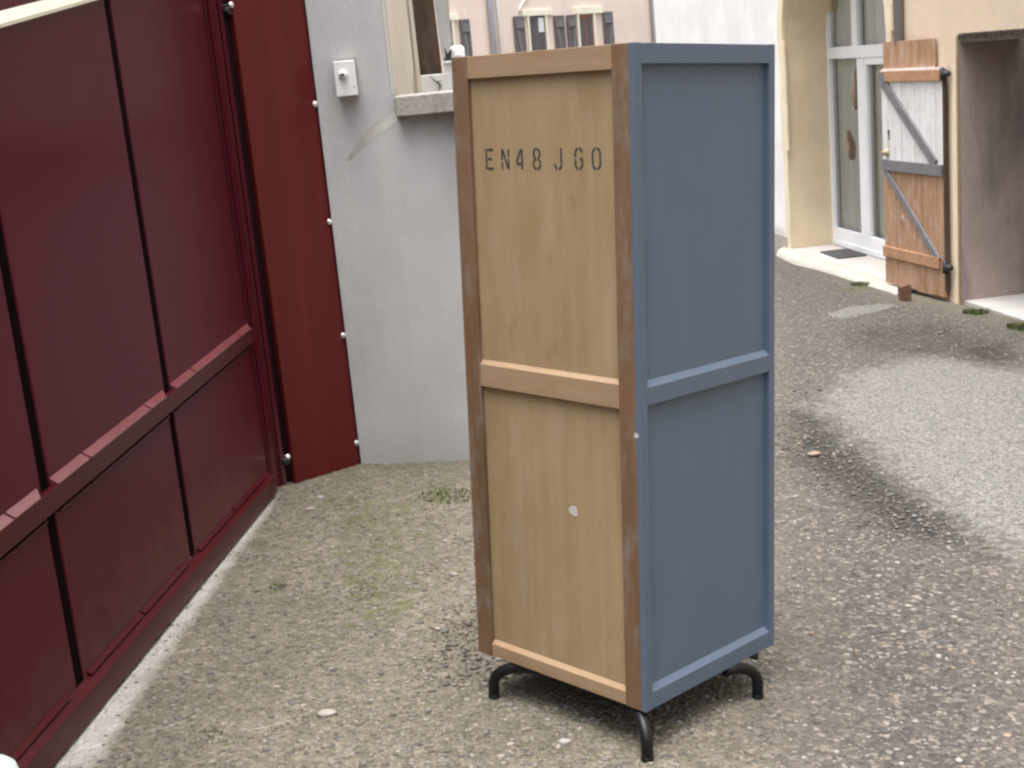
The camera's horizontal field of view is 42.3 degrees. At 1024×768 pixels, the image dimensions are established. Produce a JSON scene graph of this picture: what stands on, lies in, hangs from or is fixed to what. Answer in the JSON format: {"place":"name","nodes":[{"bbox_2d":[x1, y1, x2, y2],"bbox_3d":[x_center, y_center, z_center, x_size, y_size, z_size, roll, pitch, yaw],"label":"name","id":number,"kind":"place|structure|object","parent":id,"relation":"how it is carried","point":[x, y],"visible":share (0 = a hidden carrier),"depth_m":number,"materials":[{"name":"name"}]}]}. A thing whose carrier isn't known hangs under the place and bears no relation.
{"place":"outdoors","nodes":[
{"label":"outdoors","id":0,"kind":"place"},
{"bbox_2d":[444,47,450,60],"bbox_3d":[-0.384,-1.947,7.815,0.057,0.095,0.020,-5,13,0],"label":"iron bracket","id":1,"kind":"object","parent":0,"point":[447,57],"visible":0.85,"depth_m":7.81,"materials":[{"name":"black metal"}]},
{"bbox_2d":[52,253,1023,767],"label":"ground","id":2,"kind":"structure","parent":0,"point":[930,415],"depth_m":4.42,"materials":[{"name":"grey gravel"}]},
{"bbox_2d":[0,754,18,767],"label":"stone","id":3,"kind":"object","parent":2,"relation":"on","point":[6,761],"visible":1,"depth_m":2.84,"materials":[{"name":"white stone"}]},
{"bbox_2d":[203,725,222,737],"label":"grass","id":4,"kind":"structure","parent":2,"relation":"on","point":[215,729],"depth_m":3.60,"materials":[{"name":"plant"}]},
{"bbox_2d":[212,0,291,486],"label":"hinge post","id":5,"kind":"object","parent":2,"relation":"on","point":[222,9],"visible":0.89,"depth_m":5.77,"materials":[{"name":"metal"}]},
{"bbox_2d":[0,0,277,767],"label":"metal gate","id":6,"kind":"structure","parent":5,"relation":"attached to","point":[138,469],"depth_m":4.11,"materials":[{"name":"red metal"}]},
{"bbox_2d":[269,583,285,589],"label":"grass","id":7,"kind":"structure","parent":2,"relation":"on","point":[281,586],"depth_m":4.70,"materials":[{"name":"green plant"}]},
{"bbox_2d":[227,0,360,483],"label":"gate post","id":8,"kind":"object","parent":2,"relation":"on","point":[274,67],"visible":0.93,"depth_m":5.92,"materials":[{"name":"red metal"}]},
{"bbox_2d":[305,507,315,510],"bbox_3d":[-0.859,0.529,5.623,0.053,0.013,0.030,-5,13,0],"label":"stone","id":9,"kind":"object","parent":2,"relation":"on","point":[309,508],"visible":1,"depth_m":5.61,"materials":[{"name":"white stone"}]},
{"bbox_2d":[316,709,337,716],"bbox_3d":[-0.513,0.911,3.674,0.062,0.016,0.032,-5,13,0],"label":"stone","id":10,"kind":"object","parent":2,"relation":"on","point":[326,712],"visible":1,"depth_m":3.67,"materials":[{"name":"white stone"}]},
{"bbox_2d":[349,582,377,598],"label":"grass","id":11,"kind":"structure","parent":2,"relation":"on","point":[363,591],"depth_m":4.62,"materials":[{"name":"green plant"}]},
{"bbox_2d":[305,0,469,463],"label":"grey rendered wall","id":12,"kind":"structure","parent":2,"relation":"on","point":[389,154],"depth_m":6.08,"materials":[{"name":"grey paint"}]},
{"bbox_2d":[333,58,359,96],"bbox_3d":[-0.737,-1.361,5.880,0.097,0.161,0.084,-5,13,0],"label":"key switch box","id":13,"kind":"object","parent":12,"relation":"attached to","point":[346,77],"visible":1,"depth_m":5.86,"materials":[{"name":"white plastic"}]},
{"bbox_2d":[420,61,452,92],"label":"white parapet","id":14,"kind":"structure","parent":12,"relation":"in","point":[436,82],"depth_m":7.79,"materials":[{"name":"concrete"}]},
{"bbox_2d":[434,0,451,60],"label":"grey panel","id":15,"kind":"object","parent":14,"relation":"on","point":[443,17],"visible":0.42,"depth_m":7.87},
{"bbox_2d":[449,45,464,63],"bbox_3d":[-0.323,-1.935,7.860,0.092,0.148,0.094,-5,13,0],"label":"white canister","id":16,"kind":"object","parent":14,"relation":"on","point":[457,50],"visible":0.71,"depth_m":7.82,"materials":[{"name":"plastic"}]},
{"bbox_2d":[386,0,421,95],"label":"cream side wall","id":17,"kind":"structure","parent":2,"relation":"on","point":[407,75],"depth_m":7.24,"materials":[{"name":"beige paint"}]},
{"bbox_2d":[412,0,441,74],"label":"timber post","id":18,"kind":"object","parent":17,"relation":"attached to","point":[428,49],"visible":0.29,"depth_m":8.02,"materials":[{"name":"brown wood"}]},
{"bbox_2d":[418,486,470,503],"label":"grass","id":19,"kind":"structure","parent":2,"relation":"on","point":[446,493],"depth_m":5.75,"materials":[{"name":"green plant"}]},
{"bbox_2d":[434,0,655,72],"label":"pink house","id":20,"kind":"structure","parent":2,"relation":"on","point":[482,27],"depth_m":25.49,"materials":[{"name":"paint"}]},
{"bbox_2d":[529,16,546,50],"bbox_3d":[0.519,-6.355,25.468,0.017,1.398,0.485,7,18,41],"label":"window","id":21,"kind":"structure","parent":20,"relation":"in","point":[538,39],"depth_m":25.35,"materials":[{"name":"grey glass"}]},
{"bbox_2d":[579,15,594,46],"bbox_3d":[1.520,-6.694,26.546,0.017,1.372,0.475,7,18,41],"label":"window","id":22,"kind":"structure","parent":20,"relation":"in","point":[586,21],"depth_m":26.47,"materials":[{"name":"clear glass"}]},
{"bbox_2d":[558,738,571,743],"bbox_3d":[0.138,0.932,3.461,0.032,0.011,0.025,-15,16,-34],"label":"stone","id":23,"kind":"object","parent":2,"relation":"on","point":[563,741],"visible":1,"depth_m":3.46,"materials":[{"name":"white stone"}]},
{"bbox_2d":[451,42,774,762],"bbox_3d":[0.294,0.007,3.586,0.652,1.771,0.609,9,16,44],"label":"locker cabinet","id":24,"kind":"object","parent":2,"relation":"on","point":[616,207],"visible":1,"depth_m":3.39,"materials":[{"name":"brown wood"}]},
{"bbox_2d":[653,0,861,252],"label":"white house","id":25,"kind":"structure","parent":2,"relation":"on","point":[721,21],"depth_m":15.03,"materials":[{"name":"paint"}]},
{"bbox_2d":[807,451,820,455],"bbox_3d":[1.413,0.322,6.183,0.071,0.019,0.040,-5,13,0],"label":"stone","id":26,"kind":"object","parent":2,"relation":"on","point":[814,453],"visible":1,"depth_m":6.17,"materials":[{"name":"beige stone"}]},
{"bbox_2d":[776,244,915,294],"bbox_3d":[3.326,-0.927,12.782,0.681,0.485,3.311,-7,14,-7],"label":"doorstep","id":27,"kind":"object","parent":2,"relation":"on","point":[871,270],"visible":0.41,"depth_m":12.88,"materials":[{"name":"concrete"}]},
{"bbox_2d":[820,248,866,258],"bbox_3d":[3.362,-1.323,13.429,0.305,0.012,0.532,-7,14,-6],"label":"doormat","id":28,"kind":"object","parent":27,"relation":"on","point":[843,253],"visible":1,"depth_m":13.39,"materials":[{"name":"rubber"}]},
{"bbox_2d":[676,298,1023,767],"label":"light chippings","id":29,"kind":"object","parent":2,"relation":"on","point":[958,760],"visible":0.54,"depth_m":4.16,"materials":[{"name":"grey gravel"}]},
{"bbox_2d":[849,281,869,285],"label":"grass","id":30,"kind":"structure","parent":2,"relation":"on","point":[859,283],"depth_m":11.75,"materials":[{"name":"green plant"}]},
{"bbox_2d":[777,0,1023,320],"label":"ochre house","id":31,"kind":"structure","parent":2,"relation":"on","point":[980,49],"depth_m":10.45,"materials":[{"name":"beige paint"}]},
{"bbox_2d":[847,131,854,159],"bbox_3d":[3.477,-2.451,13.585,0.083,0.295,0.103,-2,14,15],"label":"terracotta ornament","id":32,"kind":"object","parent":31,"relation":"in","point":[850,146],"visible":1,"depth_m":13.56,"materials":[{"name":"brown ceramic"}]},
{"bbox_2d":[851,67,857,109],"bbox_3d":[3.451,-2.962,13.262,0.115,0.424,0.114,-2,14,15],"label":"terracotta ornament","id":33,"kind":"object","parent":31,"relation":"in","point":[854,96],"visible":0.52,"depth_m":13.23,"materials":[{"name":"brown ceramic"}]},
{"bbox_2d":[826,0,885,259],"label":"glazed door","id":34,"kind":"structure","parent":31,"relation":"in","point":[866,241],"depth_m":13.17,"materials":[{"name":"white plastic"}]},
{"bbox_2d":[835,0,885,237],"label":"curtain","id":35,"kind":"object","parent":31,"relation":"hanging from","point":[873,17],"visible":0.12,"depth_m":13.48,"materials":[{"name":"grey fabric"}]},
{"bbox_2d":[878,38,953,297],"bbox_3d":[3.291,-1.762,10.819,0.097,2.039,1.088,-8,14,-11],"label":"plank door","id":36,"kind":"structure","parent":31,"relation":"attached to","point":[912,77],"depth_m":10.79,"materials":[{"name":"orange wood"}]},
{"bbox_2d":[784,358,1021,576],"bbox_3d":[2.072,0.242,6.524,1.650,0.205,4.083,0,15,22],"label":"broken stone","id":37,"kind":"object","parent":2,"relation":"on","point":[927,505],"visible":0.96,"depth_m":5.80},
{"bbox_2d":[897,283,910,301],"bbox_3d":[3.194,-0.733,10.774,0.085,0.169,0.100,-5,13,0],"label":"wooden wedge","id":38,"kind":"object","parent":2,"relation":"on","point":[904,291],"visible":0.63,"depth_m":10.73,"materials":[{"name":"brown wood"}]},
{"bbox_2d":[962,308,990,314],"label":"grass","id":39,"kind":"structure","parent":2,"relation":"on","point":[981,311],"depth_m":10.03,"materials":[{"name":"green plant"}]},
{"bbox_2d":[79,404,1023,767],"bbox_3d":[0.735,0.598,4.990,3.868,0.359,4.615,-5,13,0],"label":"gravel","id":40,"kind":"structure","parent":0,"point":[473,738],"depth_m":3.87,"materials":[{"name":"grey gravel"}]},
{"bbox_2d":[1006,321,1023,331],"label":"grass","id":41,"kind":"structure","parent":0,"point":[1018,326],"depth_m":9.29,"materials":[{"name":"green plant"}]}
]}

